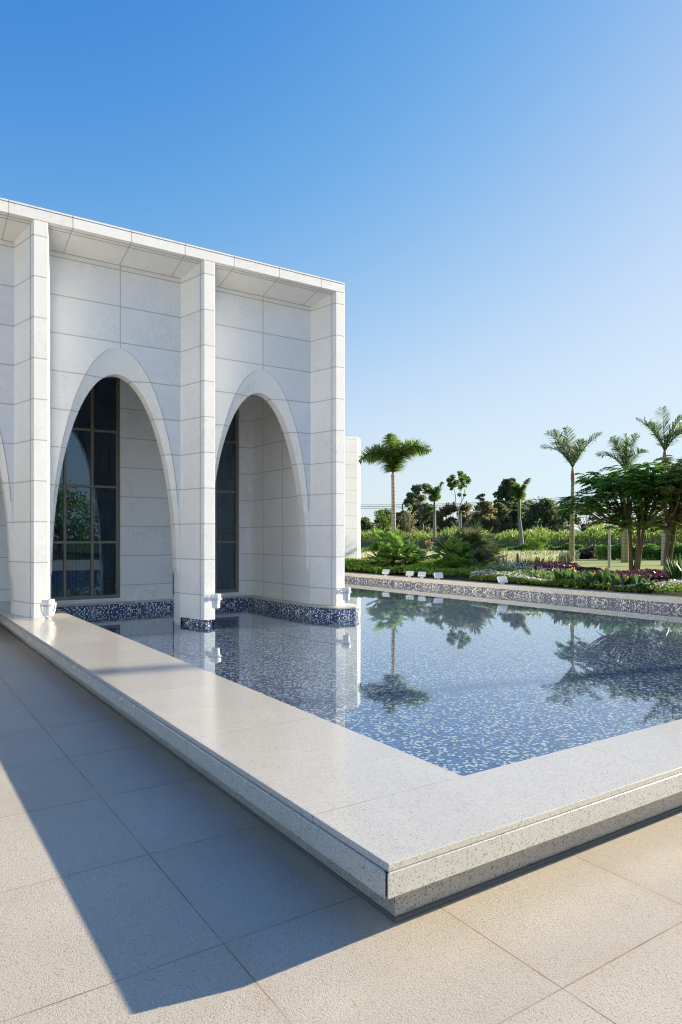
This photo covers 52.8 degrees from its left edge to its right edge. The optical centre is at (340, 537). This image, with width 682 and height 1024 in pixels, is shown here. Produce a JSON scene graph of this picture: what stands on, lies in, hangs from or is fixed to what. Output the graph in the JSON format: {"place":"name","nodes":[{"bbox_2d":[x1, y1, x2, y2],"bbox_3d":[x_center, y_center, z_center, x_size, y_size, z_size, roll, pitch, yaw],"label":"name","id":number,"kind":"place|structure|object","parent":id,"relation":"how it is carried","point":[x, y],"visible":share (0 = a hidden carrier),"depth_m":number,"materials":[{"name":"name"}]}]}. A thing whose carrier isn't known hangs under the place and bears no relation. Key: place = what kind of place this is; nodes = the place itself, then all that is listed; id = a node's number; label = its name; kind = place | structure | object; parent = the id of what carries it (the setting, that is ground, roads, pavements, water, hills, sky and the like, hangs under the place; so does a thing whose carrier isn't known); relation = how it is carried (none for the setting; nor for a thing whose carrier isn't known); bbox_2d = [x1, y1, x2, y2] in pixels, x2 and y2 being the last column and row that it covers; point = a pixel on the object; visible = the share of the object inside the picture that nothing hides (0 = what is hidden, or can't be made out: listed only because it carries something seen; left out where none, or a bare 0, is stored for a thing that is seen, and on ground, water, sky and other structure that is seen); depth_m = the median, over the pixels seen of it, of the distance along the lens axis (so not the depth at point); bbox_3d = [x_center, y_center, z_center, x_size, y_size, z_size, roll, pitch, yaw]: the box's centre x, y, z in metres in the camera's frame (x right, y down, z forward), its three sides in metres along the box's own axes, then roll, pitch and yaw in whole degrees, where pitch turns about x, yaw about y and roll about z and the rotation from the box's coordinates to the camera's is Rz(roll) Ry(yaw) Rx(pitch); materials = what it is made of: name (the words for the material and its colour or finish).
{"place":"outdoors","nodes":[
{"label":"outdoors","id":0,"kind":"place"},
{"bbox_2d":[0,626,681,1023],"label":"plaza paving","id":1,"kind":"structure","parent":0,"point":[144,878],"depth_m":2.88,"materials":[{"name":"stone"}]},
{"bbox_2d":[0,198,359,625],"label":"marble building","id":2,"kind":"structure","parent":1,"relation":"on","point":[172,424],"depth_m":13.46,"materials":[{"name":"white stone"}]},
{"bbox_2d":[40,599,55,618],"bbox_3d":[-4.574,1.111,10.720,0.185,0.305,0.185,0,0,11],"label":"spotlight","id":3,"kind":"object","parent":2,"relation":"attached to","point":[47,605],"visible":1,"depth_m":10.66,"materials":[{"name":"white metal"}]},
{"bbox_2d":[51,377,122,602],"bbox_3d":[-5.574,-1.681,14.646,1.759,6.053,0.230,0,0,-34],"label":"window","id":4,"kind":"structure","parent":2,"relation":"in","point":[86,536],"depth_m":14.83,"materials":[{"name":"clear glass"}]},
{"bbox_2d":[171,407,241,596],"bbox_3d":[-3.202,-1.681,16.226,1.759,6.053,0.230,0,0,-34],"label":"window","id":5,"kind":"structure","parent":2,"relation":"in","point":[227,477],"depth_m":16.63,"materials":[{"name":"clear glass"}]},
{"bbox_2d":[207,593,221,610],"bbox_3d":[-2.280,1.148,12.293,0.236,0.307,0.378,0,0,-34],"label":"spotlight","id":6,"kind":"object","parent":2,"relation":"attached to","point":[215,598],"visible":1,"depth_m":12.15,"materials":[{"name":"white metal"}]},
{"bbox_2d":[337,587,351,602],"bbox_3d":[0.054,1.148,13.848,0.236,0.307,0.378,0,0,-34],"label":"spotlight","id":7,"kind":"object","parent":2,"relation":"attached to","point":[345,591],"visible":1,"depth_m":13.71,"materials":[{"name":"white metal"}]},
{"bbox_2d":[0,0,681,532],"label":"sky","id":8,"kind":"structure","parent":0,"point":[492,188],"materials":[{"name":"blue"}]},
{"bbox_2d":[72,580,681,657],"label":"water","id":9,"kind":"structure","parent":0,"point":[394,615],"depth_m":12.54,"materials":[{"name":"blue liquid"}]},
{"bbox_2d":[345,553,681,596],"bbox_3d":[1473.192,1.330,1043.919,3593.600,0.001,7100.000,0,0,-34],"label":"garden ground","id":10,"kind":"structure","parent":0,"point":[466,578],"depth_m":20.97,"materials":[{"name":"soil"}]},
{"bbox_2d":[345,435,359,558],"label":"white pavilion","id":11,"kind":"structure","parent":10,"relation":"on","point":[352,500],"depth_m":31.95,"materials":[{"name":"stone"}]},
{"bbox_2d":[360,516,374,531],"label":"tree","id":12,"kind":"object","parent":10,"relation":"on","point":[366,522],"visible":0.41,"depth_m":94.39,"materials":[{"name":"green plant"}]},
{"bbox_2d":[371,509,390,547],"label":"tree","id":13,"kind":"object","parent":10,"relation":"on","point":[379,514],"visible":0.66,"depth_m":41.76,"materials":[{"name":"green plant"}]},
{"bbox_2d":[373,508,398,529],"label":"tree","id":14,"kind":"object","parent":10,"relation":"on","point":[387,512],"visible":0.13,"depth_m":97.30,"materials":[{"name":"green plant"}]},
{"bbox_2d":[357,433,431,560],"bbox_3d":[2.396,-1.728,31.025,3.497,6.117,1.810,0,0,-7],"label":"palm tree","id":15,"kind":"object","parent":10,"relation":"on","point":[394,454],"visible":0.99,"depth_m":30.84,"materials":[{"name":"green plant"}]},
{"bbox_2d":[365,526,428,572],"bbox_3d":[2.127,0.437,26.321,2.575,1.926,2.216,0,0,13],"label":"fan palm","id":16,"kind":"object","parent":10,"relation":"on","point":[397,549],"visible":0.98,"depth_m":26.10,"materials":[{"name":"green plant"}]},
{"bbox_2d":[400,503,412,532],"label":"tree","id":17,"kind":"object","parent":10,"relation":"on","point":[410,508],"visible":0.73,"depth_m":83.78,"materials":[{"name":"green plant"}]},
{"bbox_2d":[396,510,417,532],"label":"tree","id":18,"kind":"object","parent":10,"relation":"on","point":[401,528],"visible":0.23,"depth_m":91.28,"materials":[{"name":"green plant"}]},
{"bbox_2d":[397,513,417,541],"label":"tree","id":19,"kind":"object","parent":10,"relation":"on","point":[412,529],"visible":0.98,"depth_m":51.96,"materials":[{"name":"green plant"}]},
{"bbox_2d":[403,483,436,531],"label":"tree","id":20,"kind":"object","parent":10,"relation":"on","point":[424,510],"visible":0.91,"depth_m":87.38,"materials":[{"name":"green plant"}]},
{"bbox_2d":[345,556,496,575],"bbox_3d":[3.831,1.062,28.522,8.382,0.562,13.099,0,0,0],"label":"ground cover","id":21,"kind":"object","parent":10,"relation":"on","point":[427,567],"visible":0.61,"depth_m":24.71,"materials":[{"name":"green plant"}]},
{"bbox_2d":[411,511,437,534],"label":"tree","id":22,"kind":"object","parent":10,"relation":"on","point":[427,526],"visible":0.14,"depth_m":99.35,"materials":[{"name":"green plant"}]},
{"bbox_2d":[425,539,432,551],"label":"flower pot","id":23,"kind":"object","parent":10,"relation":"on","point":[429,545],"visible":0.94,"depth_m":45.91,"materials":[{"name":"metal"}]},
{"bbox_2d":[424,482,443,548],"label":"palm tree","id":24,"kind":"object","parent":10,"relation":"on","point":[435,495],"visible":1,"depth_m":61.88,"materials":[{"name":"green plant"}]},
{"bbox_2d":[429,501,459,532],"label":"tree","id":25,"kind":"object","parent":10,"relation":"on","point":[445,511],"visible":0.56,"depth_m":85.37,"materials":[{"name":"green plant"}]},
{"bbox_2d":[426,534,480,574],"bbox_3d":[4.032,0.632,24.743,2.030,1.530,2.036,0,0,-7],"label":"fan palm","id":26,"kind":"object","parent":10,"relation":"on","point":[456,557],"visible":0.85,"depth_m":24.48,"materials":[{"name":"green plant"}]},
{"bbox_2d":[446,470,470,528],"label":"tree","id":27,"kind":"object","parent":10,"relation":"on","point":[462,477],"visible":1,"depth_m":49.98,"materials":[{"name":"green plant"}]},
{"bbox_2d":[456,503,472,528],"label":"tree","id":28,"kind":"object","parent":10,"relation":"on","point":[462,515],"visible":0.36,"depth_m":91.60,"materials":[{"name":"green plant"}]},
{"bbox_2d":[428,520,507,564],"bbox_3d":[5.105,0.310,28.074,3.436,2.185,2.672,0,0,9],"label":"fan palm","id":29,"kind":"object","parent":10,"relation":"on","point":[475,537],"visible":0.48,"depth_m":27.61,"materials":[{"name":"green plant"}]},
{"bbox_2d":[360,549,577,564],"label":"variegated grass","id":30,"kind":"structure","parent":10,"relation":"on","point":[511,556],"depth_m":36.47,"materials":[{"name":"beige plant"}]},
{"bbox_2d":[360,547,578,551],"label":"ground cover","id":31,"kind":"object","parent":10,"relation":"on","point":[545,548],"visible":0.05,"depth_m":50.75,"materials":[{"name":"green plant"}]},
{"bbox_2d":[473,493,485,514],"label":"tree","id":32,"kind":"object","parent":10,"relation":"on","point":[482,495],"visible":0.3,"depth_m":85.68,"materials":[{"name":"green plant"}]},
{"bbox_2d":[465,501,501,534],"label":"tree","id":33,"kind":"object","parent":10,"relation":"on","point":[487,518],"visible":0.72,"depth_m":81.34,"materials":[{"name":"green plant"}]},
{"bbox_2d":[471,547,498,565],"bbox_3d":[5.293,0.829,25.619,1.532,1.003,1.566,0,0,-34],"label":"fan palm","id":34,"kind":"object","parent":10,"relation":"on","point":[487,553],"visible":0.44,"depth_m":25.61,"materials":[{"name":"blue plant"}]},
{"bbox_2d":[478,565,500,572],"bbox_3d":[4.737,1.096,21.881,0.580,0.512,0.812,0,0,28],"label":"sword leaf plant","id":35,"kind":"object","parent":10,"relation":"on","point":[484,568],"visible":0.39,"depth_m":21.79,"materials":[{"name":"green plant"}]},
{"bbox_2d":[494,555,508,567],"bbox_3d":[5.276,0.919,22.478,0.437,0.840,0.809,0,0,-13],"label":"sword leaf plant","id":36,"kind":"object","parent":10,"relation":"on","point":[500,562],"visible":0.43,"depth_m":22.51,"materials":[{"name":"green plant"}]},
{"bbox_2d":[493,502,514,533],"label":"tree","id":37,"kind":"object","parent":10,"relation":"on","point":[505,520],"visible":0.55,"depth_m":83.34,"materials":[{"name":"green plant"}]},
{"bbox_2d":[492,477,529,531],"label":"tree","id":38,"kind":"object","parent":10,"relation":"on","point":[502,492],"visible":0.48,"depth_m":87.37,"materials":[{"name":"green plant"}]},
{"bbox_2d":[508,478,531,544],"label":"palm tree","id":39,"kind":"object","parent":10,"relation":"on","point":[517,492],"visible":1,"depth_m":59.88,"materials":[{"name":"green plant"}]},
{"bbox_2d":[360,522,681,548],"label":"cane","id":40,"kind":"object","parent":10,"relation":"on","point":[592,532],"visible":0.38,"depth_m":67.18,"materials":[{"name":"green plant"}]},
{"bbox_2d":[360,540,681,552],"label":"picket fence","id":41,"kind":"object","parent":10,"relation":"on","point":[553,542],"visible":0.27,"depth_m":61.99,"materials":[{"name":"metal"}]},
{"bbox_2d":[507,543,534,550],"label":"hedge","id":42,"kind":"object","parent":10,"relation":"on","point":[521,546],"visible":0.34,"depth_m":51.72,"materials":[{"name":"green plant"}]},
{"bbox_2d":[363,534,681,549],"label":"undergrowth","id":43,"kind":"object","parent":10,"relation":"on","point":[577,539],"visible":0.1,"depth_m":66.76,"materials":[{"name":"green plant"}]},
{"bbox_2d":[488,563,557,579],"bbox_3d":[5.905,1.099,22.334,2.044,0.465,6.987,0,0,-15],"label":"flower bed foliage","id":44,"kind":"object","parent":10,"relation":"on","point":[512,569],"visible":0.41,"depth_m":21.39,"materials":[{"name":"green plant"}]},
{"bbox_2d":[488,561,559,577],"bbox_3d":[5.894,0.952,22.349,1.971,0.356,6.648,0,0,-15],"label":"flower carpet","id":45,"kind":"object","parent":10,"relation":"on","point":[525,566],"visible":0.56,"depth_m":21.68,"materials":[{"name":"white plant"}]},
{"bbox_2d":[518,558,534,566],"bbox_3d":[7.900,1.080,29.529,0.620,0.533,0.886,0,0,34],"label":"agave","id":46,"kind":"object","parent":10,"relation":"on","point":[529,563],"visible":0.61,"depth_m":29.45,"materials":[{"name":"green plant"}]},
{"bbox_2d":[521,500,538,529],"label":"tree","id":47,"kind":"object","parent":10,"relation":"on","point":[524,503],"visible":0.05,"depth_m":91.48,"materials":[{"name":"green plant"}]},
{"bbox_2d":[525,569,541,577],"bbox_3d":[5.639,1.093,19.755,0.607,0.498,0.693,0,0,11],"label":"agave","id":48,"kind":"object","parent":10,"relation":"on","point":[532,574],"visible":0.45,"depth_m":19.83,"materials":[{"name":"green plant"}]},
{"bbox_2d":[525,533,549,550],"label":"bush","id":49,"kind":"object","parent":10,"relation":"on","point":[532,544],"visible":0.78,"depth_m":47.81,"materials":[{"name":"green plant"}]},
{"bbox_2d":[534,556,546,562],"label":"agave","id":50,"kind":"object","parent":10,"relation":"on","point":[536,559],"visible":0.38,"depth_m":30.89,"materials":[{"name":"green plant"}]},
{"bbox_2d":[515,496,566,534],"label":"tree","id":51,"kind":"object","parent":10,"relation":"on","point":[544,511],"visible":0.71,"depth_m":83.24,"materials":[{"name":"green plant"}]},
{"bbox_2d":[535,571,553,578],"bbox_3d":[5.846,1.130,19.461,0.651,0.423,0.664,0,0,31],"label":"agave","id":52,"kind":"object","parent":10,"relation":"on","point":[549,575],"visible":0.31,"depth_m":19.48,"materials":[{"name":"green plant"}]},
{"bbox_2d":[520,550,579,561],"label":"grey grass","id":53,"kind":"structure","parent":10,"relation":"on","point":[564,557],"depth_m":39.42,"materials":[{"name":"plant"}]},
{"bbox_2d":[551,569,570,586],"bbox_3d":[6.024,1.079,18.717,0.746,0.530,0.434,0,0,-34],"label":"bird of paradise","id":54,"kind":"object","parent":10,"relation":"on","point":[558,575],"visible":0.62,"depth_m":18.61,"materials":[{"name":"green plant"}]},
{"bbox_2d":[553,507,569,530],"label":"tree","id":55,"kind":"object","parent":10,"relation":"on","point":[563,520],"visible":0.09,"depth_m":91.00,"materials":[{"name":"green plant"}]},
{"bbox_2d":[547,543,583,550],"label":"hedge","id":56,"kind":"object","parent":10,"relation":"on","point":[565,547],"visible":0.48,"depth_m":49.72,"materials":[{"name":"green plant"}]},
{"bbox_2d":[561,567,585,586],"bbox_3d":[6.210,1.061,18.585,0.692,0.573,0.623,0,0,-34],"label":"bird of paradise","id":57,"kind":"object","parent":10,"relation":"on","point":[567,573],"visible":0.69,"depth_m":18.49,"materials":[{"name":"green plant"}]},
{"bbox_2d":[469,571,681,593],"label":"flower bed foliage","id":58,"kind":"object","parent":10,"relation":"on","point":[556,582],"visible":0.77,"depth_m":18.16,"materials":[{"name":"green plant"}]},
{"bbox_2d":[471,569,681,586],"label":"flower carpet","id":59,"kind":"object","parent":10,"relation":"on","point":[538,578],"visible":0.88,"depth_m":19.37,"materials":[{"name":"white plant"}]},
{"bbox_2d":[571,569,592,587],"bbox_3d":[6.424,1.077,18.230,0.660,0.548,0.632,0,0,31],"label":"bird of paradise","id":60,"kind":"object","parent":10,"relation":"on","point":[575,576],"visible":0.46,"depth_m":18.16,"materials":[{"name":"green plant"}]},
{"bbox_2d":[574,550,595,557],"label":"purple ground cover","id":61,"kind":"object","parent":10,"relation":"on","point":[583,554],"visible":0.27,"depth_m":43.16,"materials":[{"name":"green plant"}]},
{"bbox_2d":[563,503,607,532],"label":"tree","id":62,"kind":"object","parent":10,"relation":"on","point":[583,525],"visible":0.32,"depth_m":83.92,"materials":[{"name":"green plant"}]},
{"bbox_2d":[578,571,599,588],"bbox_3d":[6.456,1.094,17.858,0.664,0.515,0.508,0,0,-34],"label":"bird of paradise","id":63,"kind":"object","parent":10,"relation":"on","point":[587,577],"visible":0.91,"depth_m":17.73,"materials":[{"name":"green plant"}]},
{"bbox_2d":[579,544,601,558],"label":"hedge","id":64,"kind":"object","parent":10,"relation":"on","point":[590,548],"visible":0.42,"depth_m":43.73,"materials":[{"name":"green plant"}]},
{"bbox_2d":[589,567,617,589],"bbox_3d":[6.829,1.021,17.770,0.732,0.656,0.516,0,0,-34],"label":"bird of paradise","id":65,"kind":"object","parent":10,"relation":"on","point":[603,575],"visible":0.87,"depth_m":17.66,"materials":[{"name":"green plant"}]},
{"bbox_2d":[531,561,679,585],"bbox_3d":[9.979,1.143,23.525,6.712,0.442,11.691,0,0,16],"label":"purple ground cover","id":66,"kind":"object","parent":10,"relation":"on","point":[659,575],"visible":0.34,"depth_m":21.77,"materials":[{"name":"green plant"}]},
{"bbox_2d":[607,571,632,590],"bbox_3d":[6.950,1.083,17.157,0.698,0.531,0.568,0,0,38],"label":"bird of paradise","id":67,"kind":"object","parent":10,"relation":"on","point":[614,578],"visible":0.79,"depth_m":17.13,"materials":[{"name":"green plant"}]},
{"bbox_2d":[622,574,634,591],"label":"bird of paradise","id":68,"kind":"object","parent":10,"relation":"on","point":[631,581],"visible":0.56,"depth_m":17.02,"materials":[{"name":"green plant"}]},
{"bbox_2d":[632,572,651,592],"bbox_3d":[7.336,1.084,16.684,0.432,0.526,0.687,0,0,17],"label":"bird of paradise","id":69,"kind":"object","parent":10,"relation":"on","point":[638,580],"visible":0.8,"depth_m":16.67,"materials":[{"name":"green plant"}]},
{"bbox_2d":[638,579,655,592],"bbox_3d":[7.363,1.163,16.553,0.408,0.375,0.417,0,0,-7],"label":"bird of paradise","id":70,"kind":"object","parent":10,"relation":"on","point":[645,590],"visible":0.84,"depth_m":16.45,"materials":[{"name":"green plant"}]},
{"bbox_2d":[632,512,661,530],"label":"tree","id":71,"kind":"object","parent":10,"relation":"on","point":[649,527],"visible":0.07,"depth_m":94.21,"materials":[{"name":"green plant"}]},
{"bbox_2d":[663,554,681,579],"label":"iris clump","id":72,"kind":"object","parent":10,"relation":"on","point":[674,571],"visible":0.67,"depth_m":18.23,"materials":[{"name":"green plant"}]},
{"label":"power pole","id":73,"kind":"object","parent":10,"relation":"on","visible":0},
{"bbox_2d":[360,496,618,506],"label":"power line","id":74,"kind":"object","parent":73,"relation":"attached to","point":[436,505],"visible":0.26,"depth_m":109.97,"materials":[{"name":"black metal"}]},
{"bbox_2d":[399,495,592,504],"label":"power line","id":75,"kind":"object","parent":73,"relation":"attached to","point":[477,502],"visible":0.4,"depth_m":109.98,"materials":[{"name":"black metal"}]},
{"bbox_2d":[562,559,681,570],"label":"lawn","id":76,"kind":"structure","parent":0,"point":[616,564],"depth_m":34.25,"materials":[{"name":"plant"}]},
{"bbox_2d":[541,427,601,561],"bbox_3d":[12.883,-2.497,38.665,3.761,7.656,1.946,0,0,-6],"label":"palm tree","id":77,"kind":"object","parent":76,"relation":"on","point":[572,459],"visible":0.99,"depth_m":38.45,"materials":[{"name":"green plant"}]},
{"bbox_2d":[602,503,615,567],"bbox_3d":[11.895,-0.114,30.457,0.652,2.887,0.652,0,0,45],"label":"lamp post","id":78,"kind":"object","parent":76,"relation":"on","point":[609,555],"visible":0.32,"depth_m":30.41,"materials":[{"name":"metal"}]},
{"bbox_2d":[553,458,681,570],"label":"flame tree","id":79,"kind":"object","parent":76,"relation":"on","point":[623,486],"visible":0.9,"depth_m":26.17,"materials":[{"name":"green plant"}]},
{"bbox_2d":[595,432,649,562],"bbox_3d":[15.102,-2.173,37.167,3.070,7.006,1.483,0,0,-9],"label":"palm tree","id":80,"kind":"object","parent":76,"relation":"on","point":[626,456],"visible":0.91,"depth_m":36.91,"materials":[{"name":"green plant"}]},
{"bbox_2d":[594,542,681,559],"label":"hedge","id":81,"kind":"object","parent":76,"relation":"on","point":[650,551],"visible":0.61,"depth_m":41.18,"materials":[{"name":"green plant"}]},
{"bbox_2d":[631,455,681,570],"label":"flame tree","id":82,"kind":"object","parent":76,"relation":"on","point":[675,509],"visible":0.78,"depth_m":25.43,"materials":[{"name":"green plant"}]},
{"bbox_2d":[636,406,681,565],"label":"palm tree","id":83,"kind":"object","parent":76,"relation":"on","point":[667,438],"visible":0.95,"depth_m":32.94,"materials":[{"name":"green plant"}]},
{"bbox_2d":[669,505,675,545],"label":"palm tree","id":84,"kind":"object","parent":76,"relation":"on","point":[671,530],"visible":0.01,"depth_m":42.91,"materials":[{"name":"plant"}]},
{"label":"ground","id":85,"kind":"structure","parent":0,"visible":0},
{"bbox_2d":[0,572,681,922],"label":"reflecting pool","id":86,"kind":"structure","parent":85,"relation":"on","point":[396,784],"depth_m":4.91,"materials":[{"name":"stone"}]},
{"bbox_2d":[382,569,389,574],"bbox_3d":[1.596,1.220,24.274,0.263,0.204,0.145,0,0,26],"label":"floodlight","id":87,"kind":"object","parent":86,"relation":"on","point":[385,572],"visible":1,"depth_m":24.24,"materials":[{"name":"white metal"}]},
{"bbox_2d":[406,571,413,576],"bbox_3d":[2.325,1.220,23.180,0.263,0.204,0.144,0,0,21],"label":"floodlight","id":88,"kind":"object","parent":86,"relation":"on","point":[409,573],"visible":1,"depth_m":23.15,"materials":[{"name":"white metal"}]},
{"bbox_2d":[418,572,425,577],"bbox_3d":[2.676,1.220,22.653,0.263,0.204,0.144,0,0,21],"label":"floodlight","id":89,"kind":"object","parent":86,"relation":"on","point":[421,574],"visible":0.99,"depth_m":22.62,"materials":[{"name":"white metal"}]},
{"bbox_2d":[434,572,442,578],"bbox_3d":[3.122,1.215,21.980,0.292,0.214,0.161,0,0,-9],"label":"floodlight","id":90,"kind":"object","parent":86,"relation":"on","point":[438,575],"visible":1,"depth_m":21.95,"materials":[{"name":"white metal"}]},
{"bbox_2d":[497,576,507,583],"bbox_3d":[4.635,1.215,19.709,0.292,0.214,0.161,0,0,-14],"label":"floodlight","id":91,"kind":"object","parent":86,"relation":"on","point":[502,580],"visible":1,"depth_m":19.67,"materials":[{"name":"white metal"}]}
]}

